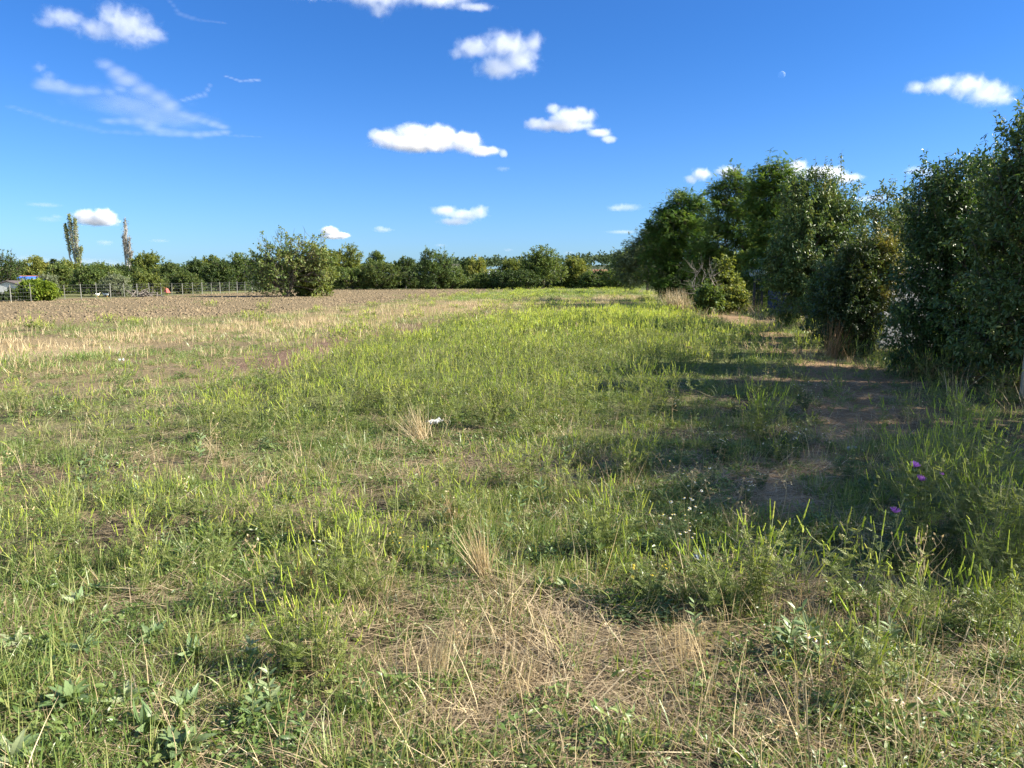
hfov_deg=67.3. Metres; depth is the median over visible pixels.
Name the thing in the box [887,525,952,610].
dead stalk
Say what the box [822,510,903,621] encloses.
ragweed plant
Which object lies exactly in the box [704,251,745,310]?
vine bush
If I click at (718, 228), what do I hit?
locust tree
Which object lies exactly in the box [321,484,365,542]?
ragweed plant
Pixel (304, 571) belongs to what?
ragweed plant
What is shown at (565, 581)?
rosette plant
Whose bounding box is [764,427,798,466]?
ragweed plant
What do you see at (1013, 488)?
ragweed plant
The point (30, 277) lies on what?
shed
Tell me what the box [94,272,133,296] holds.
olive bush
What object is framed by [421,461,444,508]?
ragweed plant
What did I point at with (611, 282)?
green bush
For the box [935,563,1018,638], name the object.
ragweed plant
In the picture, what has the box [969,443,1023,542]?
ragweed plant
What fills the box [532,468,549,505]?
leafy weed
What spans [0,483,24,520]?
ragweed plant
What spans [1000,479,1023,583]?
ragweed plant
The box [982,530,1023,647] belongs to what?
ragweed plant
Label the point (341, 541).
ragweed plant
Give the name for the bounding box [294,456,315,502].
ragweed plant
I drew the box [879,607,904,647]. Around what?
leafy weed
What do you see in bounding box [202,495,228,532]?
ragweed plant
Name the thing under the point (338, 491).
ragweed plant
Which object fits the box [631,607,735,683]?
dry grass tuft
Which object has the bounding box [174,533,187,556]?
leafy weed
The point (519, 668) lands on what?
dry grass tuft
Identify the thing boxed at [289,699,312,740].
leafy weed
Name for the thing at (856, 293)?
orchard bush
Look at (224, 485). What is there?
ragweed plant
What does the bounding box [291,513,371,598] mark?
ragweed plant
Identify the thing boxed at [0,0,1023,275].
sky
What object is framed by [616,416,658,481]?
ragweed plant
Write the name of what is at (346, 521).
ragweed plant
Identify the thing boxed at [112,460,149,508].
ragweed plant
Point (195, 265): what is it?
dark tree
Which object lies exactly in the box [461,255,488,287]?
cone tree
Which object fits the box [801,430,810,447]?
daisy plant
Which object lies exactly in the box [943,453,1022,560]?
ragweed plant
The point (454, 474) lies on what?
ragweed plant
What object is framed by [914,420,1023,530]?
ragweed plant
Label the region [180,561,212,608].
ragweed plant
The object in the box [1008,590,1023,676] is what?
ragweed plant
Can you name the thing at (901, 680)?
leafy weed
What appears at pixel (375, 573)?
ragweed plant
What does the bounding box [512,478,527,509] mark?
leafy weed
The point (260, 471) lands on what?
leafy weed
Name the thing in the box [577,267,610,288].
dark bush
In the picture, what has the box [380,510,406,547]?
ragweed plant
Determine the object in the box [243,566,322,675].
ragweed plant
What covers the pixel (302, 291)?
field shrub
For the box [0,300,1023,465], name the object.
ragweed cover
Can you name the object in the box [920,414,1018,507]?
ragweed plant
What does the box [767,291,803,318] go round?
sheet fence
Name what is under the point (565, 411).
leafy cover
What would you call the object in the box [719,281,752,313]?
shrub
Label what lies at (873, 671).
ragweed plant
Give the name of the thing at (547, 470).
ragweed plant
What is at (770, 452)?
daisy plant
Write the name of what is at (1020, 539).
ragweed plant
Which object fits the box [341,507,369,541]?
ragweed plant
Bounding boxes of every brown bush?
[434,265,467,288]
[473,268,506,288]
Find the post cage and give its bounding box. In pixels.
[751,270,764,309]
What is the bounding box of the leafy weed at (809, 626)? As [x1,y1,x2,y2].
[792,598,826,655]
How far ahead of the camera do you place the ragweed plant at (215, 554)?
4.34 m
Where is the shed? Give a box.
[17,276,36,279]
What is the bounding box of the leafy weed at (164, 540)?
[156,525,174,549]
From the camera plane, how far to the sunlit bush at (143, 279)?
64.98 m
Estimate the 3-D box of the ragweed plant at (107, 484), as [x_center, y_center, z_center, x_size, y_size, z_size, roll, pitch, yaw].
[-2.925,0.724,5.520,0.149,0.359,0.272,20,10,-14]
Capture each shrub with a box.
[0,292,5,301]
[2,287,22,301]
[234,225,336,296]
[286,240,340,295]
[691,278,726,314]
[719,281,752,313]
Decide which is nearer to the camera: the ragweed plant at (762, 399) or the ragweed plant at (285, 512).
the ragweed plant at (285, 512)
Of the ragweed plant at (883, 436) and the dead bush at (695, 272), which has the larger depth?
the dead bush at (695, 272)
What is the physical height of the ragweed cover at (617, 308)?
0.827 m
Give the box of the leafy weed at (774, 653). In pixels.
[757,630,792,668]
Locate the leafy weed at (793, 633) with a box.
[768,600,804,650]
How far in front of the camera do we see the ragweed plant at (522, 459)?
6.04 m
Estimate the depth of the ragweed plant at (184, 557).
4.28 m
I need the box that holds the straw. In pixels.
[0,343,1023,767]
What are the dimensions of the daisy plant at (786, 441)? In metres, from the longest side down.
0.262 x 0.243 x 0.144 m
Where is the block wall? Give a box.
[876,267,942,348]
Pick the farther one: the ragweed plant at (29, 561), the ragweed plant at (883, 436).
the ragweed plant at (883, 436)
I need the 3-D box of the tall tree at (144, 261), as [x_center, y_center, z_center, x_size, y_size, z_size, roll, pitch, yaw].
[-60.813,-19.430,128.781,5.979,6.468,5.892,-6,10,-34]
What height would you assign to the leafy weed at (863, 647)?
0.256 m
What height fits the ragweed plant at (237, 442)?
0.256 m
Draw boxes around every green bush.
[495,255,530,280]
[597,269,633,288]
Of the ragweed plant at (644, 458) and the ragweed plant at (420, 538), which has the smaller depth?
the ragweed plant at (420, 538)
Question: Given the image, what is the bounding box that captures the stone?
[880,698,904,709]
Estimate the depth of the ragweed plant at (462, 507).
5.10 m
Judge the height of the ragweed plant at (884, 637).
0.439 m
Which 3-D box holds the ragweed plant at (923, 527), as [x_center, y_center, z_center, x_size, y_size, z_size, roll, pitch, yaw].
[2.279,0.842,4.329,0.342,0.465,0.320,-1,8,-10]
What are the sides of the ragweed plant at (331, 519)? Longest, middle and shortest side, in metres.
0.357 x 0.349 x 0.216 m
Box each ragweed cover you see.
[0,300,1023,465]
[16,285,977,371]
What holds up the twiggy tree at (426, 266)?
on the ground at (282, 361)
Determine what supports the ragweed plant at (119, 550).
on the ground at (282, 361)
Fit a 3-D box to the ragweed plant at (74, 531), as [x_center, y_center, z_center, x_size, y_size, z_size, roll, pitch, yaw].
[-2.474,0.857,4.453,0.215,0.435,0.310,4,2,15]
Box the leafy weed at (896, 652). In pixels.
[879,645,907,691]
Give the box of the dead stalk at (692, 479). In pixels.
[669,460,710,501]
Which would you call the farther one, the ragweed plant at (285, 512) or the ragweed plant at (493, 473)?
the ragweed plant at (493, 473)
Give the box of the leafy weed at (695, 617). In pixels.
[684,596,705,642]
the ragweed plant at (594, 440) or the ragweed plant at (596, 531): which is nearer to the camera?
the ragweed plant at (596, 531)
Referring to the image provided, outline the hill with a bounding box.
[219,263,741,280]
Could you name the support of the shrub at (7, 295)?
on the ground at (282, 361)
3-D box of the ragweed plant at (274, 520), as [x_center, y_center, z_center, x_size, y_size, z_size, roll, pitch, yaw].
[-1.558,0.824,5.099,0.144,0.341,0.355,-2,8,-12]
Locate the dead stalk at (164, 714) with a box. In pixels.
[153,683,215,760]
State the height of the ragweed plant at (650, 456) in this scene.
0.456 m
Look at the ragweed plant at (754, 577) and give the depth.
3.86 m
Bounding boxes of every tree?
[0,249,26,281]
[19,255,50,274]
[43,260,74,295]
[48,259,57,264]
[53,257,80,279]
[62,213,84,265]
[66,262,107,295]
[86,260,123,278]
[116,263,150,277]
[121,218,133,267]
[128,249,167,272]
[149,259,194,290]
[157,270,206,293]
[182,256,207,289]
[196,256,241,290]
[200,254,220,284]
[225,252,258,290]
[247,255,298,289]
[332,241,370,288]
[364,250,385,270]
[393,255,418,288]
[408,246,458,288]
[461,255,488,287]
[517,244,569,288]
[558,254,592,284]
[605,245,638,286]
[608,220,670,292]
[622,186,730,300]
[678,158,771,301]
[728,147,816,308]
[744,153,876,328]
[852,167,943,266]
[926,88,1023,395]
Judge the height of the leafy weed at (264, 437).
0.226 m
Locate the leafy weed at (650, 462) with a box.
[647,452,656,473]
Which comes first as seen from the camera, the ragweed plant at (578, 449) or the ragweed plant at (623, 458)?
the ragweed plant at (623, 458)
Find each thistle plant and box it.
[871,493,921,573]
[896,461,948,557]
[923,472,974,555]
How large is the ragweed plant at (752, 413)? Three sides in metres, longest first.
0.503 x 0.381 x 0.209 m
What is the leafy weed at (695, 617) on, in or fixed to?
on the ground at (282, 361)
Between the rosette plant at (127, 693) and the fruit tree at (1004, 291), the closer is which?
the rosette plant at (127, 693)
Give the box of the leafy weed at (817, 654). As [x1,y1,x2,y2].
[807,630,828,665]
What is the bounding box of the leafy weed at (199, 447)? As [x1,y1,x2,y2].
[190,432,205,461]
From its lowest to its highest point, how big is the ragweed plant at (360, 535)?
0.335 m
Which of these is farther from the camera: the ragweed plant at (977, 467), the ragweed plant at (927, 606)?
the ragweed plant at (977, 467)
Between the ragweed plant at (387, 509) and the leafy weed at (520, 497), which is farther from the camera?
the leafy weed at (520, 497)
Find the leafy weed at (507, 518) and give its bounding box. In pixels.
[503,509,516,531]
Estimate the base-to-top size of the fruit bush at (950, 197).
4.431 m
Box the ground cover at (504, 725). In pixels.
[0,321,1023,767]
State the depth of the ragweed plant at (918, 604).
3.50 m
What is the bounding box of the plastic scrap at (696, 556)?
[692,549,704,562]
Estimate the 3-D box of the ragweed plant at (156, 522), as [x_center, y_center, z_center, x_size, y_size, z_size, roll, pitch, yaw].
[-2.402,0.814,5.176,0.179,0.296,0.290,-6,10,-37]
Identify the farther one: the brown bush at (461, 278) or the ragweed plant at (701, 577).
the brown bush at (461, 278)
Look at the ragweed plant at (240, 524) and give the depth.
4.89 m
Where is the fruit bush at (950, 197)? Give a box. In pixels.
[876,133,1021,383]
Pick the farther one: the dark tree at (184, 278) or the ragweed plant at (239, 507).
the dark tree at (184, 278)
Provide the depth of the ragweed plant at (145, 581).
4.00 m
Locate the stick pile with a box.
[126,286,163,296]
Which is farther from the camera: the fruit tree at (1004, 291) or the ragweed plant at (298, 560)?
the fruit tree at (1004, 291)
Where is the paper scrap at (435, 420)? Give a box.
[427,417,443,423]
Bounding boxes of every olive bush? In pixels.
[36,272,59,291]
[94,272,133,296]
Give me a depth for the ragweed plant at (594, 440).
6.80 m
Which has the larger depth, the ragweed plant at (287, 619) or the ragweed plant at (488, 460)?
the ragweed plant at (488, 460)
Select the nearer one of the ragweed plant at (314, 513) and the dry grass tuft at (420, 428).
the ragweed plant at (314, 513)
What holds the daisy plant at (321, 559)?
on the ground at (282, 361)
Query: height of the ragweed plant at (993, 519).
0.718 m
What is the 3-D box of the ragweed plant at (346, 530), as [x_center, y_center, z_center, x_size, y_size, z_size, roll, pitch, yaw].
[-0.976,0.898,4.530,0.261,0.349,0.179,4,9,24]
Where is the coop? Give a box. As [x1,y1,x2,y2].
[0,280,21,295]
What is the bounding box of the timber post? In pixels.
[1019,356,1023,399]
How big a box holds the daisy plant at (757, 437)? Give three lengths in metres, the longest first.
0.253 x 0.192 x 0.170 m
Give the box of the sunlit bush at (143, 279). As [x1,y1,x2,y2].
[128,268,168,295]
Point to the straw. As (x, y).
(588, 675)
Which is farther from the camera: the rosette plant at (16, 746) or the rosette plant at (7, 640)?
the rosette plant at (7, 640)
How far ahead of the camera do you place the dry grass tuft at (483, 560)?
4.18 m
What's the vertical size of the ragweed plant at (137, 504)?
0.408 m
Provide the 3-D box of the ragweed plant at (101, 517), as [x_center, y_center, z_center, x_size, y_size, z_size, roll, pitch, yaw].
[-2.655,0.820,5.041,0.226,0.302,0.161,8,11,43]
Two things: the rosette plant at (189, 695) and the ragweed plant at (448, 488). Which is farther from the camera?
the ragweed plant at (448, 488)
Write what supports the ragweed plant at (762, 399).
on the ground at (282, 361)
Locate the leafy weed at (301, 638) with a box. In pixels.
[282,626,314,671]
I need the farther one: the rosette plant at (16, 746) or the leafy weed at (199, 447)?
the leafy weed at (199, 447)
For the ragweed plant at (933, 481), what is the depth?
4.53 m
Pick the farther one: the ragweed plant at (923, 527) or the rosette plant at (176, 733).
the ragweed plant at (923, 527)
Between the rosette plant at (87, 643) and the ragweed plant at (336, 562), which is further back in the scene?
the ragweed plant at (336, 562)
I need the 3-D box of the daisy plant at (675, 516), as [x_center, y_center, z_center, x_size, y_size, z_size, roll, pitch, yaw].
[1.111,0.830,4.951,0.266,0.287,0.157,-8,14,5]
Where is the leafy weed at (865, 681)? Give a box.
[854,658,879,693]
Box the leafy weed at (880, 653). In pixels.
[867,630,889,672]
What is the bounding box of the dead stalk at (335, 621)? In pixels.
[308,596,364,675]
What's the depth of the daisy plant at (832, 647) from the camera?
3.28 m
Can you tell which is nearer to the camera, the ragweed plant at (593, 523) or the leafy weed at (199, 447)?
the ragweed plant at (593, 523)
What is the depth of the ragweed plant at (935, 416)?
5.82 m
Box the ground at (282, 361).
[0,281,1023,767]
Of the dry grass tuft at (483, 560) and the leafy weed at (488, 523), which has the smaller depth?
the dry grass tuft at (483, 560)
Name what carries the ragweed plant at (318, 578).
on the ground at (282, 361)
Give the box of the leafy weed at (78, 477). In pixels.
[71,461,89,493]
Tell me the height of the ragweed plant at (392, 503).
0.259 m
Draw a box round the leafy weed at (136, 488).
[130,474,143,494]
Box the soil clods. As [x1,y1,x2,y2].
[0,288,506,322]
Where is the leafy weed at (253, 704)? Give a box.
[238,681,265,723]
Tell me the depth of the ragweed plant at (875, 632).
2.90 m
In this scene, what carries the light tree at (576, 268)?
on the ground at (282, 361)
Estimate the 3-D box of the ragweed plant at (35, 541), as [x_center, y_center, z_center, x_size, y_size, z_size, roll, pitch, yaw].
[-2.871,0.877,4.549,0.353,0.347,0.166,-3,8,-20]
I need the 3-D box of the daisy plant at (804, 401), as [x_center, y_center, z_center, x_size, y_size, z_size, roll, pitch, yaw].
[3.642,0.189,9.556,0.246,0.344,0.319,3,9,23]
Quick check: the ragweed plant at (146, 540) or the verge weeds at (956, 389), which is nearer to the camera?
the ragweed plant at (146, 540)
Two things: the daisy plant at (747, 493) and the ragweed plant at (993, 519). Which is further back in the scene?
the daisy plant at (747, 493)
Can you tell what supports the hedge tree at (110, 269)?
on the ground at (282, 361)
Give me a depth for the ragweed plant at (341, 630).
3.30 m
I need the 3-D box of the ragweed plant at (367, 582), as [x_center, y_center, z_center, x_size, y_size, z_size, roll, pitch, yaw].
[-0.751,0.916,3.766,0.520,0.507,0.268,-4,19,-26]
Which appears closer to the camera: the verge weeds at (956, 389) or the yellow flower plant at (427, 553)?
the yellow flower plant at (427, 553)
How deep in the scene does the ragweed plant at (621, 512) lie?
4.61 m
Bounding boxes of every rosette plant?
[0,626,28,646]
[0,728,44,766]
[39,677,96,710]
[60,586,91,614]
[61,630,101,654]
[79,706,114,726]
[87,579,112,596]
[101,679,148,703]
[108,697,176,748]
[134,619,166,645]
[147,719,215,763]
[163,682,199,720]
[174,633,207,664]
[526,574,553,592]
[553,575,583,595]
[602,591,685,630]
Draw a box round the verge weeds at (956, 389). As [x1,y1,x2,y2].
[745,302,1023,414]
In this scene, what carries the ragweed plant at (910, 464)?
on the ground at (282, 361)
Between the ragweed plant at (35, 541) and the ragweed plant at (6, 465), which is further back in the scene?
the ragweed plant at (6, 465)
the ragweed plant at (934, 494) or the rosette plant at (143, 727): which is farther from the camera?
the ragweed plant at (934, 494)
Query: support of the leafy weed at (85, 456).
on the ground at (282, 361)
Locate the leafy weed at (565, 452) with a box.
[561,435,571,466]
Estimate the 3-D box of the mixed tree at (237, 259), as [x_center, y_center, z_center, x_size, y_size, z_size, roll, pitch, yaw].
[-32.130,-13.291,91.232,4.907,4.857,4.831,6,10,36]
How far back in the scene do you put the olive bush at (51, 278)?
61.20 m
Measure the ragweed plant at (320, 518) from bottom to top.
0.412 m
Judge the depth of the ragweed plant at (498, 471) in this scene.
6.04 m
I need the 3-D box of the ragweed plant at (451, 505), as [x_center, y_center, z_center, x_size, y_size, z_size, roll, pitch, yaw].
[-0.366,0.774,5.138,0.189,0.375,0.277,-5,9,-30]
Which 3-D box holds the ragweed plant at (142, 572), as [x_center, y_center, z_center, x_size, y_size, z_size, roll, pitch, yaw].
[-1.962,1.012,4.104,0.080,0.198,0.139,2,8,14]
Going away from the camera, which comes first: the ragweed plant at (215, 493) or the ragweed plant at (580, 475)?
the ragweed plant at (215, 493)
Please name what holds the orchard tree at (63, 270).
on the ground at (282, 361)
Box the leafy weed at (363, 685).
[354,676,371,707]
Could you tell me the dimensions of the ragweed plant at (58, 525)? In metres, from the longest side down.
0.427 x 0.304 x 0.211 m
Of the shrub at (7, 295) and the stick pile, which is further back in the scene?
the stick pile
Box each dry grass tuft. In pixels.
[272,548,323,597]
[388,402,439,442]
[400,607,495,684]
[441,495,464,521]
[447,514,510,582]
[472,632,560,697]
[525,492,580,522]
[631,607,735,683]
[653,286,692,311]
[673,297,699,312]
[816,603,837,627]
[817,318,859,358]
[879,337,931,376]
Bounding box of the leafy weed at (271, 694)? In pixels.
[253,662,282,709]
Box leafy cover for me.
[1,345,1023,749]
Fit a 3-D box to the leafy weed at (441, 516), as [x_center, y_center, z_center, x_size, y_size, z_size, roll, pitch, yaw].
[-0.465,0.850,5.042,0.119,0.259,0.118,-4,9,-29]
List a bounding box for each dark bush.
[353,259,406,289]
[493,268,544,288]
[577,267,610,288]
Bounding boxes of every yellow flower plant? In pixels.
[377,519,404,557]
[390,531,418,567]
[408,533,442,573]
[630,563,668,599]
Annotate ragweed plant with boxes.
[0,454,15,473]
[0,473,14,507]
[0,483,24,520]
[0,515,42,548]
[0,522,21,557]
[0,540,67,583]
[1,508,40,556]
[2,507,47,563]
[3,502,55,555]
[20,472,74,538]
[26,484,63,522]
[32,526,62,573]
[37,490,83,555]
[39,463,86,508]
[43,482,78,529]
[49,498,104,563]
[59,486,84,519]
[93,488,124,528]
[94,458,122,504]
[95,524,135,570]
[100,478,154,537]
[105,461,132,508]
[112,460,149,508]
[115,499,175,576]
[117,545,159,599]
[120,507,151,545]
[125,505,161,564]
[129,558,157,587]
[134,472,187,523]
[138,498,226,580]
[143,464,173,504]
[144,485,169,525]
[147,473,189,530]
[160,478,212,522]
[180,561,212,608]
[185,488,208,528]
[195,509,252,571]
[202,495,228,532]
[205,475,239,523]
[208,466,248,509]
[221,480,255,520]
[222,432,250,456]
[222,482,271,520]
[225,512,252,539]
[239,491,297,544]
[240,476,277,521]
[243,540,300,612]
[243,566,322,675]
[248,498,271,539]
[248,588,327,671]
[257,491,283,533]
[261,481,305,532]
[263,566,346,678]
[264,486,287,532]
[264,581,318,669]
[266,532,360,609]
[267,535,341,598]
[268,536,310,568]
[279,606,340,688]
[284,572,376,665]
[289,520,340,601]
[291,496,318,530]
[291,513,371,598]
[293,471,340,510]
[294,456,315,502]
[299,490,352,551]
[299,492,362,546]
[303,489,343,544]
[304,512,416,606]
[309,500,378,584]
[311,517,354,594]
[313,473,360,533]
[313,616,373,673]
[315,507,349,541]
[318,510,368,553]
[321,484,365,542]
[323,470,352,517]
[325,515,373,580]
[327,508,367,538]
[328,514,374,552]
[333,520,383,580]
[336,481,400,538]
[339,520,400,604]
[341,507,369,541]
[345,514,378,559]
[353,481,414,548]
[353,508,382,550]
[360,499,401,558]
[363,510,406,560]
[374,510,417,556]
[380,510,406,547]
[383,536,455,610]
[384,486,403,517]
[393,521,435,554]
[397,521,439,556]
[404,462,433,505]
[410,467,429,507]
[410,467,437,494]
[419,470,476,520]
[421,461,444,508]
[432,464,463,504]
[433,428,463,491]
[440,444,469,484]
[441,475,478,515]
[452,487,477,522]
[454,477,487,526]
[461,439,510,496]
[471,437,502,488]
[480,451,511,489]
[498,433,536,473]
[501,445,537,481]
[502,438,547,487]
[511,429,542,488]
[526,435,563,486]
[541,450,575,502]
[562,457,592,504]
[564,473,617,558]
[564,497,625,547]
[569,430,593,466]
[569,466,594,490]
[569,486,649,555]
[572,421,604,463]
[577,425,602,466]
[577,474,652,554]
[583,500,617,558]
[601,428,635,469]
[610,476,644,551]
[611,423,658,479]
[612,443,641,477]
[614,541,648,597]
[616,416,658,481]
[619,421,672,469]
[619,427,656,474]
[621,522,677,602]
[624,418,657,466]
[628,421,657,472]
[660,442,691,467]
[663,540,715,603]
[667,529,734,598]
[671,536,743,619]
[679,526,760,615]
[693,507,810,610]
[699,522,772,601]
[721,526,776,611]
[729,532,771,606]
[735,385,764,436]
[736,499,837,596]
[739,393,763,434]
[740,515,824,607]
[742,393,760,435]
[745,380,793,437]
[746,387,786,443]
[746,388,785,445]
[751,371,790,431]
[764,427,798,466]
[796,507,875,613]
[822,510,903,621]
[829,530,870,604]
[831,586,891,703]
[838,587,942,708]
[844,601,895,702]
[861,527,946,618]
[864,415,948,511]
[866,434,984,545]
[868,421,947,492]
[870,448,954,524]
[874,494,950,564]
[875,551,965,648]
[880,426,1000,532]
[886,427,967,512]
[888,443,957,515]
[890,439,992,552]
[910,380,1002,475]
[910,555,974,641]
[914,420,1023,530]
[916,417,1008,506]
[917,405,1023,536]
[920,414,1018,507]
[921,435,1020,547]
[924,396,978,489]
[926,568,988,625]
[928,473,1007,553]
[929,404,1022,500]
[933,466,1023,578]
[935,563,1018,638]
[942,446,1010,502]
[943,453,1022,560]
[943,463,1023,586]
[948,389,1018,462]
[959,565,1008,644]
[961,510,1023,588]
[963,445,1023,549]
[964,515,1023,599]
[965,519,1023,637]
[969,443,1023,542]
[971,488,1023,586]
[980,511,1023,584]
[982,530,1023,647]
[993,496,1023,580]
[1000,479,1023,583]
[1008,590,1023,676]
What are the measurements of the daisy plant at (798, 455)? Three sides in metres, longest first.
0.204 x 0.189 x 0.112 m
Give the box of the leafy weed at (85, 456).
[77,446,94,463]
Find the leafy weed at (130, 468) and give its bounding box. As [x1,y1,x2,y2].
[125,455,136,477]
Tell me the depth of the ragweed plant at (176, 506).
5.05 m
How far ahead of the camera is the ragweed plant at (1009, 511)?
4.03 m
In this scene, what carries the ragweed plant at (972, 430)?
on the ground at (282, 361)
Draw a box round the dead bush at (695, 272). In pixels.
[682,256,722,294]
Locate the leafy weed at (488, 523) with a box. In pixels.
[477,517,494,543]
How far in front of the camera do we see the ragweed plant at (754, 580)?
3.79 m
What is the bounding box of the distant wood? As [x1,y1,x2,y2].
[0,249,737,274]
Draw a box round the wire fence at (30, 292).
[1,281,259,300]
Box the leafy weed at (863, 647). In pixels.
[860,626,882,670]
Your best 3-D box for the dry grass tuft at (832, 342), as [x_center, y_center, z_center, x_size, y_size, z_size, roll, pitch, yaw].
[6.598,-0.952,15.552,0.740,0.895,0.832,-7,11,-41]
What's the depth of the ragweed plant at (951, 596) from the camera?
3.60 m
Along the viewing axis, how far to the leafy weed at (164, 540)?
4.70 m
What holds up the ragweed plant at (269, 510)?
on the ground at (282, 361)
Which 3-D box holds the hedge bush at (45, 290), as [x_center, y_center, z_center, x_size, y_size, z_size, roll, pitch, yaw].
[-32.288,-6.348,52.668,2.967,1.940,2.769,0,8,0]
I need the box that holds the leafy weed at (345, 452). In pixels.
[340,435,352,463]
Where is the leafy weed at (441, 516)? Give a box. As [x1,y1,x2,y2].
[436,494,448,527]
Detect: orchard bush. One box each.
[786,252,845,338]
[802,222,910,358]
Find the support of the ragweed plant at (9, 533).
on the ground at (282, 361)
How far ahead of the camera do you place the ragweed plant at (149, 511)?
4.73 m
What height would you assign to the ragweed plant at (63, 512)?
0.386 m
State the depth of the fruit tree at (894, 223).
17.99 m
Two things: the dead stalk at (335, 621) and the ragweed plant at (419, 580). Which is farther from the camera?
the ragweed plant at (419, 580)
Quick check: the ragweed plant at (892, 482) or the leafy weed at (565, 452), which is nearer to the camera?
the ragweed plant at (892, 482)
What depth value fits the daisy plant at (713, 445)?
7.14 m
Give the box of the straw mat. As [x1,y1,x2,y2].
[0,377,926,767]
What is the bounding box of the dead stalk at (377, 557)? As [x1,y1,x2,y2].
[363,527,404,603]
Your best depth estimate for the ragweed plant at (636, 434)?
6.62 m
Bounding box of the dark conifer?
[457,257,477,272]
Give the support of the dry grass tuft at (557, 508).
on the ground at (282, 361)
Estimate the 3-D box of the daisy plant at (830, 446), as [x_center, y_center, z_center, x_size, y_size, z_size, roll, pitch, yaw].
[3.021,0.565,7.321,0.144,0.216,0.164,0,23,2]
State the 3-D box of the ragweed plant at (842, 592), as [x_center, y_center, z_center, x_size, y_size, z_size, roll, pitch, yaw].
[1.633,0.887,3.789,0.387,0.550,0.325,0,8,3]
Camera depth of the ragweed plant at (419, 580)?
3.85 m
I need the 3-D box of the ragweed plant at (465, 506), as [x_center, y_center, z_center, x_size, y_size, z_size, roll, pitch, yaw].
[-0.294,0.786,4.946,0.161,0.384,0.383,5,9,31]
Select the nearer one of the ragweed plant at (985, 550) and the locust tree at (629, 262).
the ragweed plant at (985, 550)
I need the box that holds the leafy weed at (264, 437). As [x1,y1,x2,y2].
[261,429,269,444]
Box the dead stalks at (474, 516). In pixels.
[0,336,1018,767]
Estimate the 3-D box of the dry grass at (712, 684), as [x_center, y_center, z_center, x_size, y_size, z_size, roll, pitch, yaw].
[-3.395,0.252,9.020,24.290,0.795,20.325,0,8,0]
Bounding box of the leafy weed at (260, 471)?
[256,457,262,477]
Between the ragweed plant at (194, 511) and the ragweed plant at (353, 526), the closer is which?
the ragweed plant at (353, 526)
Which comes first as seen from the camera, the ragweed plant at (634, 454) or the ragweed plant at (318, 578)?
the ragweed plant at (318, 578)
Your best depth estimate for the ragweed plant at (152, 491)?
5.19 m
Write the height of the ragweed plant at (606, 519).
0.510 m
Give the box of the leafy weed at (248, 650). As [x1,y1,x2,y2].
[237,620,261,677]
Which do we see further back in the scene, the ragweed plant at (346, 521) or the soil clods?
the soil clods
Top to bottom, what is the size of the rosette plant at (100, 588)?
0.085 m
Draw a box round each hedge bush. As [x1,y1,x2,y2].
[14,278,63,300]
[331,266,382,288]
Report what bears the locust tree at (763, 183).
on the ground at (282, 361)
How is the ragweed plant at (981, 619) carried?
on the ground at (282, 361)
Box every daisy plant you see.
[311,540,340,580]
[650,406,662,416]
[655,506,695,553]
[663,489,702,531]
[665,514,694,560]
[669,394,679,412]
[671,512,701,539]
[673,462,711,500]
[700,422,727,455]
[718,432,731,462]
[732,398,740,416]
[739,476,754,503]
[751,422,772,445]
[752,468,769,490]
[760,434,781,459]
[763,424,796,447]
[772,439,792,466]
[781,425,805,451]
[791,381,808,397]
[792,444,802,463]
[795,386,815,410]
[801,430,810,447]
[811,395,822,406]
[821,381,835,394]
[822,433,835,452]
[822,640,838,659]
[833,449,862,480]
[865,464,889,485]
[942,592,973,629]
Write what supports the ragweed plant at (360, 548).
on the ground at (282, 361)
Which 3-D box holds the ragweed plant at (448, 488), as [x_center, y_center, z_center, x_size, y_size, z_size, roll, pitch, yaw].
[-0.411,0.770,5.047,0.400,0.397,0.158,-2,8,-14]
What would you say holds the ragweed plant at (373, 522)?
on the ground at (282, 361)
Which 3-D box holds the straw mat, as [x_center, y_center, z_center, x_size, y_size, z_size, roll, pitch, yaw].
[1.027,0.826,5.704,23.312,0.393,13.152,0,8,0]
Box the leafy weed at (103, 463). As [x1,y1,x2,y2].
[98,453,109,479]
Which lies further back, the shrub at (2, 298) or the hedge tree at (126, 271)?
the hedge tree at (126, 271)
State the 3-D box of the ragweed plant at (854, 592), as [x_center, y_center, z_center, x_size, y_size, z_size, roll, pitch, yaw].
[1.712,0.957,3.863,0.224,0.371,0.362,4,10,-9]
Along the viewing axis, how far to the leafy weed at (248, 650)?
3.26 m
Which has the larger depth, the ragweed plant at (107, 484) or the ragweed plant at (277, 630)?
the ragweed plant at (107, 484)
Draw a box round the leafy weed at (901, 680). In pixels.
[888,654,915,690]
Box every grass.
[0,286,1018,377]
[0,287,930,375]
[0,338,1023,767]
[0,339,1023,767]
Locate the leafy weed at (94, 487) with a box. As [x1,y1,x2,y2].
[91,474,101,495]
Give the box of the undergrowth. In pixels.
[0,273,649,293]
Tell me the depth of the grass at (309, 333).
22.89 m

